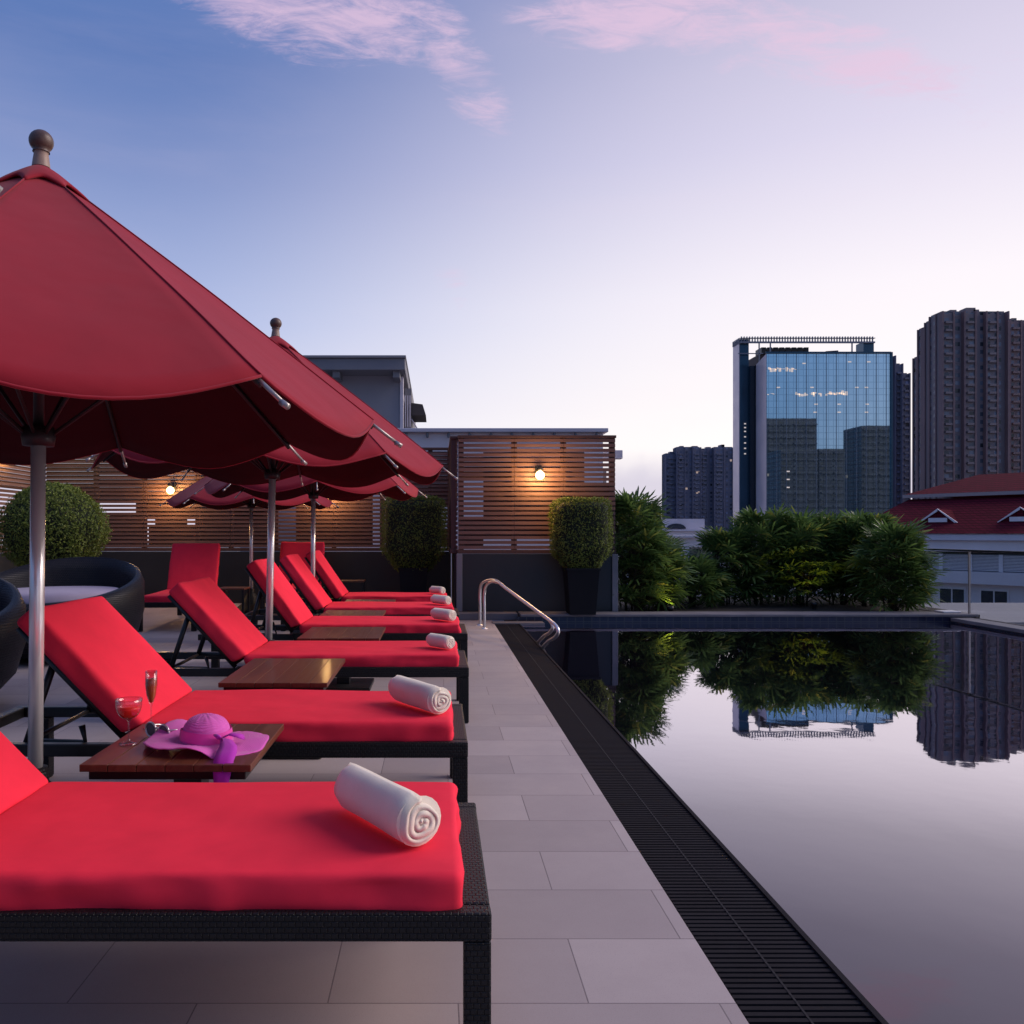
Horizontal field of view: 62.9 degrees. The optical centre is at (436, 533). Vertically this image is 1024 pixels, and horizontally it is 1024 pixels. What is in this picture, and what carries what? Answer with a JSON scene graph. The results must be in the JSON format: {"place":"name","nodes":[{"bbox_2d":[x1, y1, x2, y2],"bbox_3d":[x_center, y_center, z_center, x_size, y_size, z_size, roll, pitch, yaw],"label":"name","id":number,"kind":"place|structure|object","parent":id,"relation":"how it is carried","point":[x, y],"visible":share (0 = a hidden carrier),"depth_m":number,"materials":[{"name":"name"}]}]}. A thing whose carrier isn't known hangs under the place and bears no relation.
{"place":"outdoors","nodes":[
{"label":"outdoors","id":0,"kind":"place"},
{"bbox_2d":[6,543,621,583],"bbox_3d":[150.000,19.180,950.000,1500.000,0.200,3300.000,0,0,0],"label":"ground","id":1,"kind":"structure","parent":0,"point":[170,551],"depth_m":886.87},
{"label":"hotel block","id":2,"kind":"structure","parent":1,"relation":"on","visible":0},
{"bbox_2d":[504,597,979,620],"bbox_3d":[3.984,1.205,12.085,5.832,0.350,3.030,0,0,0],"label":"planter bed","id":3,"kind":"object","parent":2,"relation":"on","point":[779,605],"visible":0.14,"depth_m":11.60,"materials":[{"name":"soil"}]},
{"bbox_2d":[615,523,674,607],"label":"lady palm","id":4,"kind":"object","parent":3,"relation":"on","point":[619,599],"visible":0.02,"depth_m":11.45,"materials":[{"name":"green plant"}]},
{"bbox_2d":[610,485,686,610],"bbox_3d":[2.635,0.211,10.938,1.167,1.734,1.191,0,0,-26],"label":"lady palm","id":5,"kind":"object","parent":3,"relation":"on","point":[631,512],"visible":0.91,"depth_m":10.72,"materials":[{"name":"green plant"}]},
{"bbox_2d":[620,535,699,610],"bbox_3d":[2.976,0.541,11.209,1.090,1.071,1.079,0,0,0],"label":"lady palm","id":6,"kind":"object","parent":3,"relation":"on","point":[676,558],"visible":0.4,"depth_m":11.01,"materials":[{"name":"green plant"}]},
{"bbox_2d":[667,606,673,610],"bbox_3d":[2.993,0.980,10.660,0.090,0.100,0.088,0,0,0],"label":"garden uplight","id":7,"kind":"object","parent":3,"relation":"on","point":[670,608],"visible":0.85,"depth_m":10.63,"materials":[{"name":"black metal"}]},
{"bbox_2d":[667,550,738,607],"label":"lady palm","id":8,"kind":"object","parent":3,"relation":"on","point":[706,566],"visible":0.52,"depth_m":11.42,"materials":[{"name":"green plant"}]},
{"bbox_2d":[685,523,772,604],"bbox_3d":[4.205,0.445,12.017,1.311,1.260,1.235,0,0,28],"label":"lady palm","id":9,"kind":"object","parent":3,"relation":"on","point":[712,541],"visible":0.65,"depth_m":11.78,"materials":[{"name":"green plant"}]},
{"bbox_2d":[718,503,810,605],"bbox_3d":[4.724,0.316,12.138,1.493,1.533,1.478,0,0,0],"label":"lady palm","id":10,"kind":"object","parent":3,"relation":"on","point":[761,524],"visible":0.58,"depth_m":11.79,"materials":[{"name":"green plant"}]},
{"bbox_2d":[752,514,816,601],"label":"lady palm","id":11,"kind":"object","parent":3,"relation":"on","point":[782,600],"visible":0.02,"depth_m":12.59,"materials":[{"name":"green plant"}]},
{"bbox_2d":[759,504,854,605],"bbox_3d":[5.266,0.326,12.026,1.362,1.482,1.352,0,0,0],"label":"lady palm","id":12,"kind":"object","parent":3,"relation":"on","point":[813,527],"visible":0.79,"depth_m":11.72,"materials":[{"name":"green plant"}]},
{"bbox_2d":[811,602,817,609],"bbox_3d":[5.128,0.980,11.300,0.090,0.100,0.088,0,0,0],"label":"garden uplight","id":13,"kind":"object","parent":3,"relation":"on","point":[814,605],"visible":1,"depth_m":11.27,"materials":[{"name":"black metal"}]},
{"bbox_2d":[791,511,880,604],"bbox_3d":[5.855,0.373,12.103,1.456,1.450,1.422,0,0,0],"label":"lady palm","id":14,"kind":"object","parent":3,"relation":"on","point":[837,535],"visible":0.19,"depth_m":11.81,"materials":[{"name":"green plant"}]},
{"bbox_2d":[829,508,905,606],"bbox_3d":[6.186,0.365,11.788,1.278,1.496,1.297,0,0,35],"label":"lady palm","id":15,"kind":"object","parent":3,"relation":"on","point":[861,516],"visible":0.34,"depth_m":11.64,"materials":[{"name":"green plant"}]},
{"bbox_2d":[841,518,951,610],"bbox_3d":[6.014,0.436,10.988,1.275,1.326,1.355,0,0,0],"label":"lady palm","id":16,"kind":"object","parent":3,"relation":"on","point":[901,547],"visible":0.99,"depth_m":10.76,"materials":[{"name":"green plant"}]},
{"bbox_2d":[517,616,974,622],"bbox_3d":[3.794,1.201,10.230,5.612,0.358,0.060,0,0,0],"label":"pool tile band","id":17,"kind":"object","parent":2,"relation":"on","point":[751,619],"visible":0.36,"depth_m":10.20,"materials":[{"name":"tile"}]},
{"bbox_2d":[518,611,978,616],"bbox_3d":[3.834,1.004,10.374,5.612,0.032,0.372,0,0,0],"label":"coping","id":18,"kind":"object","parent":17,"relation":"on","point":[749,614],"visible":0.87,"depth_m":10.19,"materials":[{"name":"grey stone"}]},
{"bbox_2d":[546,496,614,614],"bbox_3d":[1.785,0.260,10.286,0.835,1.457,0.707,0,0,0],"label":"potted shrub","id":19,"kind":"object","parent":18,"relation":"on","point":[580,544],"visible":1,"depth_m":10.07,"materials":[{"name":"green plant"}]},
{"bbox_2d":[934,610,960,612],"bbox_3d":[6.410,0.977,10.440,0.220,0.018,0.200,0,0,0],"label":"skimmer lid","id":20,"kind":"object","parent":18,"relation":"on","point":[947,611],"visible":1,"depth_m":10.35,"materials":[{"name":"white plastic"}]},
{"bbox_2d":[951,621,1023,634],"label":"side tile band","id":21,"kind":"object","parent":2,"relation":"on","point":[988,628],"visible":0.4,"depth_m":9.51,"materials":[{"name":"tile"}]},
{"bbox_2d":[951,618,1023,633],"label":"side coping","id":22,"kind":"object","parent":21,"relation":"on","point":[1005,626],"visible":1,"depth_m":9.53,"materials":[{"name":"grey stone"}]},
{"bbox_2d":[914,548,1023,625],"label":"glass railing","id":23,"kind":"object","parent":22,"relation":"on","point":[969,580],"visible":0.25,"depth_m":10.24,"materials":[{"name":"metal"}]},
{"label":"gutter channel","id":24,"kind":"structure","parent":2,"relation":"on","visible":0},
{"bbox_2d":[495,624,888,1023],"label":"drain grate","id":25,"kind":"object","parent":24,"relation":"on","point":[770,961],"visible":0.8,"depth_m":2.55,"materials":[{"name":"black plastic"}]},
{"bbox_2d":[492,621,544,624],"bbox_3d":[0.978,1.089,10.050,0.620,0.042,0.220,0,0,0],"label":"corner step","id":26,"kind":"object","parent":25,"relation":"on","point":[522,622],"visible":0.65,"depth_m":9.99,"materials":[{"name":"grey stone"}]},
{"bbox_2d":[240,355,426,551],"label":"grey building","id":27,"kind":"structure","parent":0,"point":[380,385],"depth_m":24.00,"materials":[{"name":"concrete"}]},
{"bbox_2d":[0,603,748,1023],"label":"pool deck","id":28,"kind":"structure","parent":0,"point":[588,925],"depth_m":2.18,"materials":[{"name":"tile"}]},
{"bbox_2d":[0,578,25,688],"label":"round daybed","id":29,"kind":"object","parent":28,"relation":"on","point":[12,612],"visible":0.92,"depth_m":5.06,"materials":[{"name":"wicker"}]},
{"bbox_2d":[0,464,29,571],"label":"slat fence","id":30,"kind":"object","parent":28,"relation":"on","point":[13,483],"visible":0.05,"depth_m":12.02,"materials":[{"name":"brown wood"}]},
{"bbox_2d":[0,480,112,566],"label":"potted shrub","id":31,"kind":"object","parent":28,"relation":"on","point":[74,526],"visible":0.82,"depth_m":9.08,"materials":[{"name":"green plant"}]},
{"bbox_2d":[0,557,143,659],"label":"round daybed","id":32,"kind":"object","parent":28,"relation":"on","point":[117,585],"visible":0.35,"depth_m":7.64,"materials":[{"name":"wicker"}]},
{"bbox_2d":[79,724,283,781],"bbox_3d":[-0.797,0.877,2.705,0.503,0.398,0.530,0,0,0],"label":"side table","id":33,"kind":"object","parent":28,"relation":"on","point":[140,760],"visible":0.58,"depth_m":2.48,"materials":[{"name":"brown wood"}]},
{"bbox_2d":[115,696,142,745],"bbox_3d":[-0.992,0.605,2.680,0.084,0.145,0.084,0,0,0],"label":"coupe glass","id":34,"kind":"object","parent":33,"relation":"on","point":[128,711],"visible":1,"depth_m":2.66,"materials":[{"name":"clear glass"}]},
{"bbox_2d":[143,671,158,728],"bbox_3d":[-0.996,0.578,2.900,0.056,0.199,0.056,0,0,0],"label":"flute glass","id":35,"kind":"object","parent":33,"relation":"on","point":[151,686],"visible":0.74,"depth_m":2.89,"materials":[{"name":"clear glass"}]},
{"bbox_2d":[145,721,176,736],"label":"sunglasses","id":36,"kind":"object","parent":33,"relation":"on","point":[151,728],"visible":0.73,"depth_m":2.75,"materials":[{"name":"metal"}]},
{"bbox_2d":[143,713,268,781],"bbox_3d":[-0.730,0.681,2.656,0.403,0.213,0.329,0,0,25],"label":"sun hat","id":37,"kind":"object","parent":33,"relation":"on","point":[216,738],"visible":1,"depth_m":2.60,"materials":[{"name":"fabric"}]},
{"bbox_2d":[138,543,227,631],"bbox_3d":[-3.048,0.601,10.155,0.644,0.959,1.988,0,0,-4],"label":"sun lounger","id":38,"kind":"object","parent":28,"relation":"on","point":[190,561],"visible":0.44,"depth_m":10.50,"materials":[{"name":"red fabric"}]},
{"bbox_2d":[0,129,402,782],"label":"patio umbrella","id":39,"kind":"object","parent":28,"relation":"on","point":[114,333],"visible":0.98,"depth_m":2.56,"materials":[{"name":"fabric"}]},
{"bbox_2d":[0,596,467,802],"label":"sun lounger","id":40,"kind":"object","parent":28,"relation":"on","point":[101,654],"visible":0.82,"depth_m":3.13,"materials":[{"name":"red fabric"}]},
{"bbox_2d":[388,675,450,713],"bbox_3d":[-0.072,0.634,3.294,0.110,0.107,0.348,0,0,-32],"label":"rolled towel","id":41,"kind":"object","parent":40,"relation":"on","point":[434,699],"visible":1,"depth_m":3.20,"materials":[{"name":"white fabric"}]},
{"bbox_2d":[220,587,249,613],"bbox_3d":[-2.491,0.870,10.200,0.340,0.420,0.340,0,0,0],"label":"table","id":42,"kind":"object","parent":28,"relation":"on","point":[224,589],"visible":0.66,"depth_m":10.19,"materials":[{"name":"brown wood"}]},
{"bbox_2d":[0,731,491,1023],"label":"sun lounger","id":43,"kind":"object","parent":28,"relation":"on","point":[198,862],"visible":0.92,"depth_m":1.72,"materials":[{"name":"red fabric"}]},
{"bbox_2d":[334,762,440,846],"bbox_3d":[-0.123,0.628,1.952,0.117,0.117,0.337,0,0,-34],"label":"rolled towel","id":44,"kind":"object","parent":43,"relation":"on","point":[404,815],"visible":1,"depth_m":1.86,"materials":[{"name":"white fabric"}]},
{"bbox_2d":[46,447,450,602],"bbox_3d":[-2.980,-0.128,12.945,6.460,2.415,0.130,0,0,0],"label":"slat fence","id":45,"kind":"object","parent":28,"relation":"on","point":[347,524],"visible":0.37,"depth_m":12.90,"materials":[{"name":"brown wood"}]},
{"bbox_2d":[167,483,175,493],"bbox_3d":[-4.086,-0.698,12.807,0.110,0.180,0.205,0,0,0],"label":"wall lamp","id":46,"kind":"object","parent":45,"relation":"attached to","point":[171,488],"visible":1,"depth_m":12.74,"materials":[{"name":"white glass"}]},
{"bbox_2d":[159,476,338,613],"bbox_3d":[-2.520,-0.085,11.300,2.204,2.322,2.205,0,0,-37],"label":"patio umbrella","id":47,"kind":"object","parent":28,"relation":"on","point":[185,497],"visible":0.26,"depth_m":11.07,"materials":[{"name":"fabric"}]},
{"bbox_2d":[85,318,457,641],"bbox_3d":[-1.116,-0.192,5.650,2.335,2.547,2.336,0,0,23],"label":"patio umbrella","id":48,"kind":"object","parent":28,"relation":"on","point":[378,456],"visible":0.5,"depth_m":5.64,"materials":[{"name":"fabric"}]},
{"bbox_2d":[218,658,344,758],"bbox_3d":[-0.750,0.879,4.175,0.498,0.394,0.750,0,0,0],"label":"side table","id":49,"kind":"object","parent":28,"relation":"on","point":[293,673],"visible":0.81,"depth_m":4.03,"materials":[{"name":"brown wood"}]},
{"bbox_2d":[260,542,328,614],"bbox_3d":[-1.933,0.599,11.561,0.664,0.963,1.838,0,0,0],"label":"sun lounger","id":50,"kind":"object","parent":28,"relation":"on","point":[301,549],"visible":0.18,"depth_m":11.93,"materials":[{"name":"red fabric"}]},
{"bbox_2d":[194,474,426,633],"bbox_3d":[-1.305,-0.194,8.800,2.261,2.544,2.261,0,0,-33],"label":"patio umbrella","id":51,"kind":"object","parent":28,"relation":"on","point":[395,487],"visible":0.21,"depth_m":8.78,"materials":[{"name":"fabric"}]},
{"bbox_2d":[157,577,468,722],"bbox_3d":[-0.846,0.679,5.075,2.058,0.801,0.694,0,0,0],"label":"sun lounger","id":52,"kind":"object","parent":28,"relation":"on","point":[217,618],"visible":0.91,"depth_m":4.77,"materials":[{"name":"red fabric"}]},
{"bbox_2d":[426,633,454,648],"bbox_3d":[0.022,0.646,5.008,0.085,0.082,0.207,0,0,-38],"label":"rolled towel","id":53,"kind":"object","parent":52,"relation":"on","point":[440,641],"visible":1,"depth_m":4.96,"materials":[{"name":"white fabric"}]},
{"bbox_2d":[198,559,467,667],"bbox_3d":[-0.793,0.641,6.685,2.058,0.877,0.694,0,0,0],"label":"sun lounger","id":54,"kind":"object","parent":28,"relation":"on","point":[291,610],"visible":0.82,"depth_m":6.38,"materials":[{"name":"red fabric"}]},
{"bbox_2d":[430,608,456,620],"bbox_3d":[0.052,0.640,6.593,0.098,0.092,0.247,0,0,-38],"label":"rolled towel","id":55,"kind":"object","parent":54,"relation":"on","point":[443,614],"visible":1,"depth_m":6.53,"materials":[{"name":"white fabric"}]},
{"bbox_2d":[297,627,385,690],"bbox_3d":[-0.655,0.886,5.860,0.548,0.381,0.680,0,0,0],"label":"side table","id":56,"kind":"object","parent":28,"relation":"on","point":[345,634],"visible":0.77,"depth_m":5.79,"materials":[{"name":"brown wood"}]},
{"bbox_2d":[244,554,459,648],"bbox_3d":[-0.816,0.641,8.145,2.058,0.879,0.694,0,0,0],"label":"sun lounger","id":57,"kind":"object","parent":28,"relation":"on","point":[305,582],"visible":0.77,"depth_m":7.84,"materials":[{"name":"red fabric"}]},
{"bbox_2d":[430,594,450,604],"bbox_3d":[0.040,0.641,8.073,0.095,0.090,0.247,0,0,-38],"label":"rolled towel","id":58,"kind":"object","parent":57,"relation":"on","point":[440,599],"visible":1,"depth_m":8.02,"materials":[{"name":"white fabric"}]},
{"bbox_2d":[319,610,385,615],"bbox_3d":[-0.745,0.893,7.390,0.548,0.366,0.660,0,0,0],"label":"side table","id":59,"kind":"object","parent":28,"relation":"on","point":[354,613],"visible":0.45,"depth_m":7.40,"materials":[{"name":"brown wood"}]},
{"bbox_2d":[341,580,365,591],"bbox_3d":[-1.182,0.865,11.600,0.360,0.430,0.360,0,0,0],"label":"table","id":60,"kind":"object","parent":28,"relation":"on","point":[361,581],"visible":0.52,"depth_m":11.43,"materials":[{"name":"brown wood"}]},
{"bbox_2d":[281,550,451,630],"bbox_3d":[-0.829,0.637,9.545,1.998,0.886,0.694,0,0,0],"label":"sun lounger","id":61,"kind":"object","parent":28,"relation":"on","point":[331,582],"visible":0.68,"depth_m":9.24,"materials":[{"name":"red fabric"}]},
{"bbox_2d":[429,586,445,593],"bbox_3d":[0.007,0.643,9.486,0.088,0.086,0.228,0,0,-38],"label":"rolled towel","id":62,"kind":"object","parent":61,"relation":"on","point":[437,589],"visible":1,"depth_m":9.43,"materials":[{"name":"white fabric"}]},
{"bbox_2d":[346,599,395,601],"bbox_3d":[-0.715,0.898,8.830,0.528,0.356,0.580,0,0,0],"label":"side table","id":63,"kind":"object","parent":28,"relation":"on","point":[384,600],"visible":0.21,"depth_m":8.96,"materials":[{"name":"brown wood"}]},
{"bbox_2d":[379,494,448,591],"bbox_3d":[-0.318,0.265,11.601,0.982,1.626,0.828,0,0,0],"label":"potted shrub","id":64,"kind":"object","parent":28,"relation":"on","point":[413,533],"visible":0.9,"depth_m":11.33,"materials":[{"name":"green plant"}]},
{"bbox_2d":[448,436,457,607],"bbox_3d":[0.226,-0.087,11.810,0.112,2.335,2.200,0,0,0],"label":"slat fence","id":65,"kind":"object","parent":28,"relation":"on","point":[452,494],"visible":0.94,"depth_m":10.73,"materials":[{"name":"brown wood"}]},
{"bbox_2d":[459,611,517,619],"bbox_3d":[0.404,1.036,10.560,1.208,0.083,0.400,0,0,0],"label":"deck step","id":66,"kind":"object","parent":28,"relation":"on","point":[491,615],"visible":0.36,"depth_m":10.36,"materials":[{"name":"grey stone"}]},
{"bbox_2d":[456,435,617,611],"bbox_3d":[1.278,-0.132,10.652,2.055,2.247,0.155,0,0,0],"label":"slat fence","id":67,"kind":"object","parent":66,"relation":"on","point":[516,502],"visible":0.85,"depth_m":10.62,"materials":[{"name":"brown wood"}]},
{"bbox_2d":[535,466,543,478],"bbox_3d":[1.300,-0.771,10.527,0.110,0.180,0.205,0,0,0],"label":"wall lamp","id":68,"kind":"object","parent":67,"relation":"attached to","point":[539,473],"visible":1,"depth_m":10.45,"materials":[{"name":"white glass"}]},
{"bbox_2d":[477,578,559,648],"bbox_3d":[0.805,0.813,8.717,0.170,0.604,2.352,0,0,-17],"label":"pool handrail","id":69,"kind":"object","parent":28,"relation":"attached to","point":[553,624],"visible":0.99,"depth_m":8.61,"materials":[{"name":"metal"}]},
{"bbox_2d":[325,428,622,599],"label":"pavilion","id":70,"kind":"structure","parent":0,"point":[430,437],"depth_m":16.00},
{"bbox_2d":[0,0,1023,544],"label":"sky","id":71,"kind":"structure","parent":0,"point":[558,213],"materials":[{"name":"blue"}]},
{"bbox_2d":[662,519,709,534],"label":"white hall","id":72,"kind":"structure","parent":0,"point":[685,526],"depth_m":130.50,"materials":[{"name":"white paint"}]},
{"bbox_2d":[667,524,685,528],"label":"arched window","id":73,"kind":"structure","parent":72,"relation":"in","point":[677,526],"depth_m":130.20,"materials":[{"name":"black glass"}]},
{"bbox_2d":[662,445,732,531],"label":"apartment tower","id":74,"kind":"structure","parent":0,"point":[697,482],"depth_m":618.40,"materials":[{"name":"grey concrete"}]},
{"bbox_2d":[671,535,851,596],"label":"row building","id":75,"kind":"structure","parent":0,"point":[691,540],"depth_m":90.00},
{"bbox_2d":[522,623,1023,1023],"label":"water","id":76,"kind":"structure","parent":0,"point":[851,795],"depth_m":3.83,"materials":[{"name":"liquid"}]},
{"bbox_2d":[732,336,892,524],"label":"office tower","id":77,"kind":"structure","parent":0,"point":[814,430],"depth_m":250.00,"materials":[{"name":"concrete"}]},
{"bbox_2d":[893,355,910,506],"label":"apartment tower","id":78,"kind":"structure","parent":0,"point":[901,432],"depth_m":416.27,"materials":[{"name":"grey concrete"}]},
{"bbox_2d":[875,472,1023,602],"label":"red roof building","id":79,"kind":"structure","parent":0,"point":[982,512],"depth_m":38.67,"materials":[{"name":"tile"}]},
{"bbox_2d":[939,586,965,602],"bbox_3d":[24.008,3.205,38.764,0.076,1.450,1.150,0,0,-35],"label":"window","id":80,"kind":"structure","parent":79,"relation":"in","point":[946,594],"depth_m":38.71,"materials":[{"name":"black glass"}]},
{"bbox_2d":[980,588,1008,602],"bbox_3d":[25.005,3.205,37.333,0.076,1.450,1.150,0,0,-35],"label":"window","id":81,"kind":"structure","parent":79,"relation":"in","point":[986,595],"depth_m":37.30,"materials":[{"name":"black glass"}]},
{"bbox_2d":[912,308,1009,540],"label":"apartment tower","id":82,"kind":"structure","parent":0,"point":[960,395],"depth_m":331.01,"materials":[{"name":"grey concrete"}]},
{"bbox_2d":[918,603,1023,624],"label":"terrace","id":83,"kind":"structure","parent":0,"point":[1009,612],"depth_m":12.39,"materials":[{"name":"concrete"}]},
{"bbox_2d":[1010,318,1023,472],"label":"apartment tower","id":84,"kind":"structure","parent":0,"point":[1016,396],"depth_m":352.00,"materials":[{"name":"grey concrete"}]}
]}

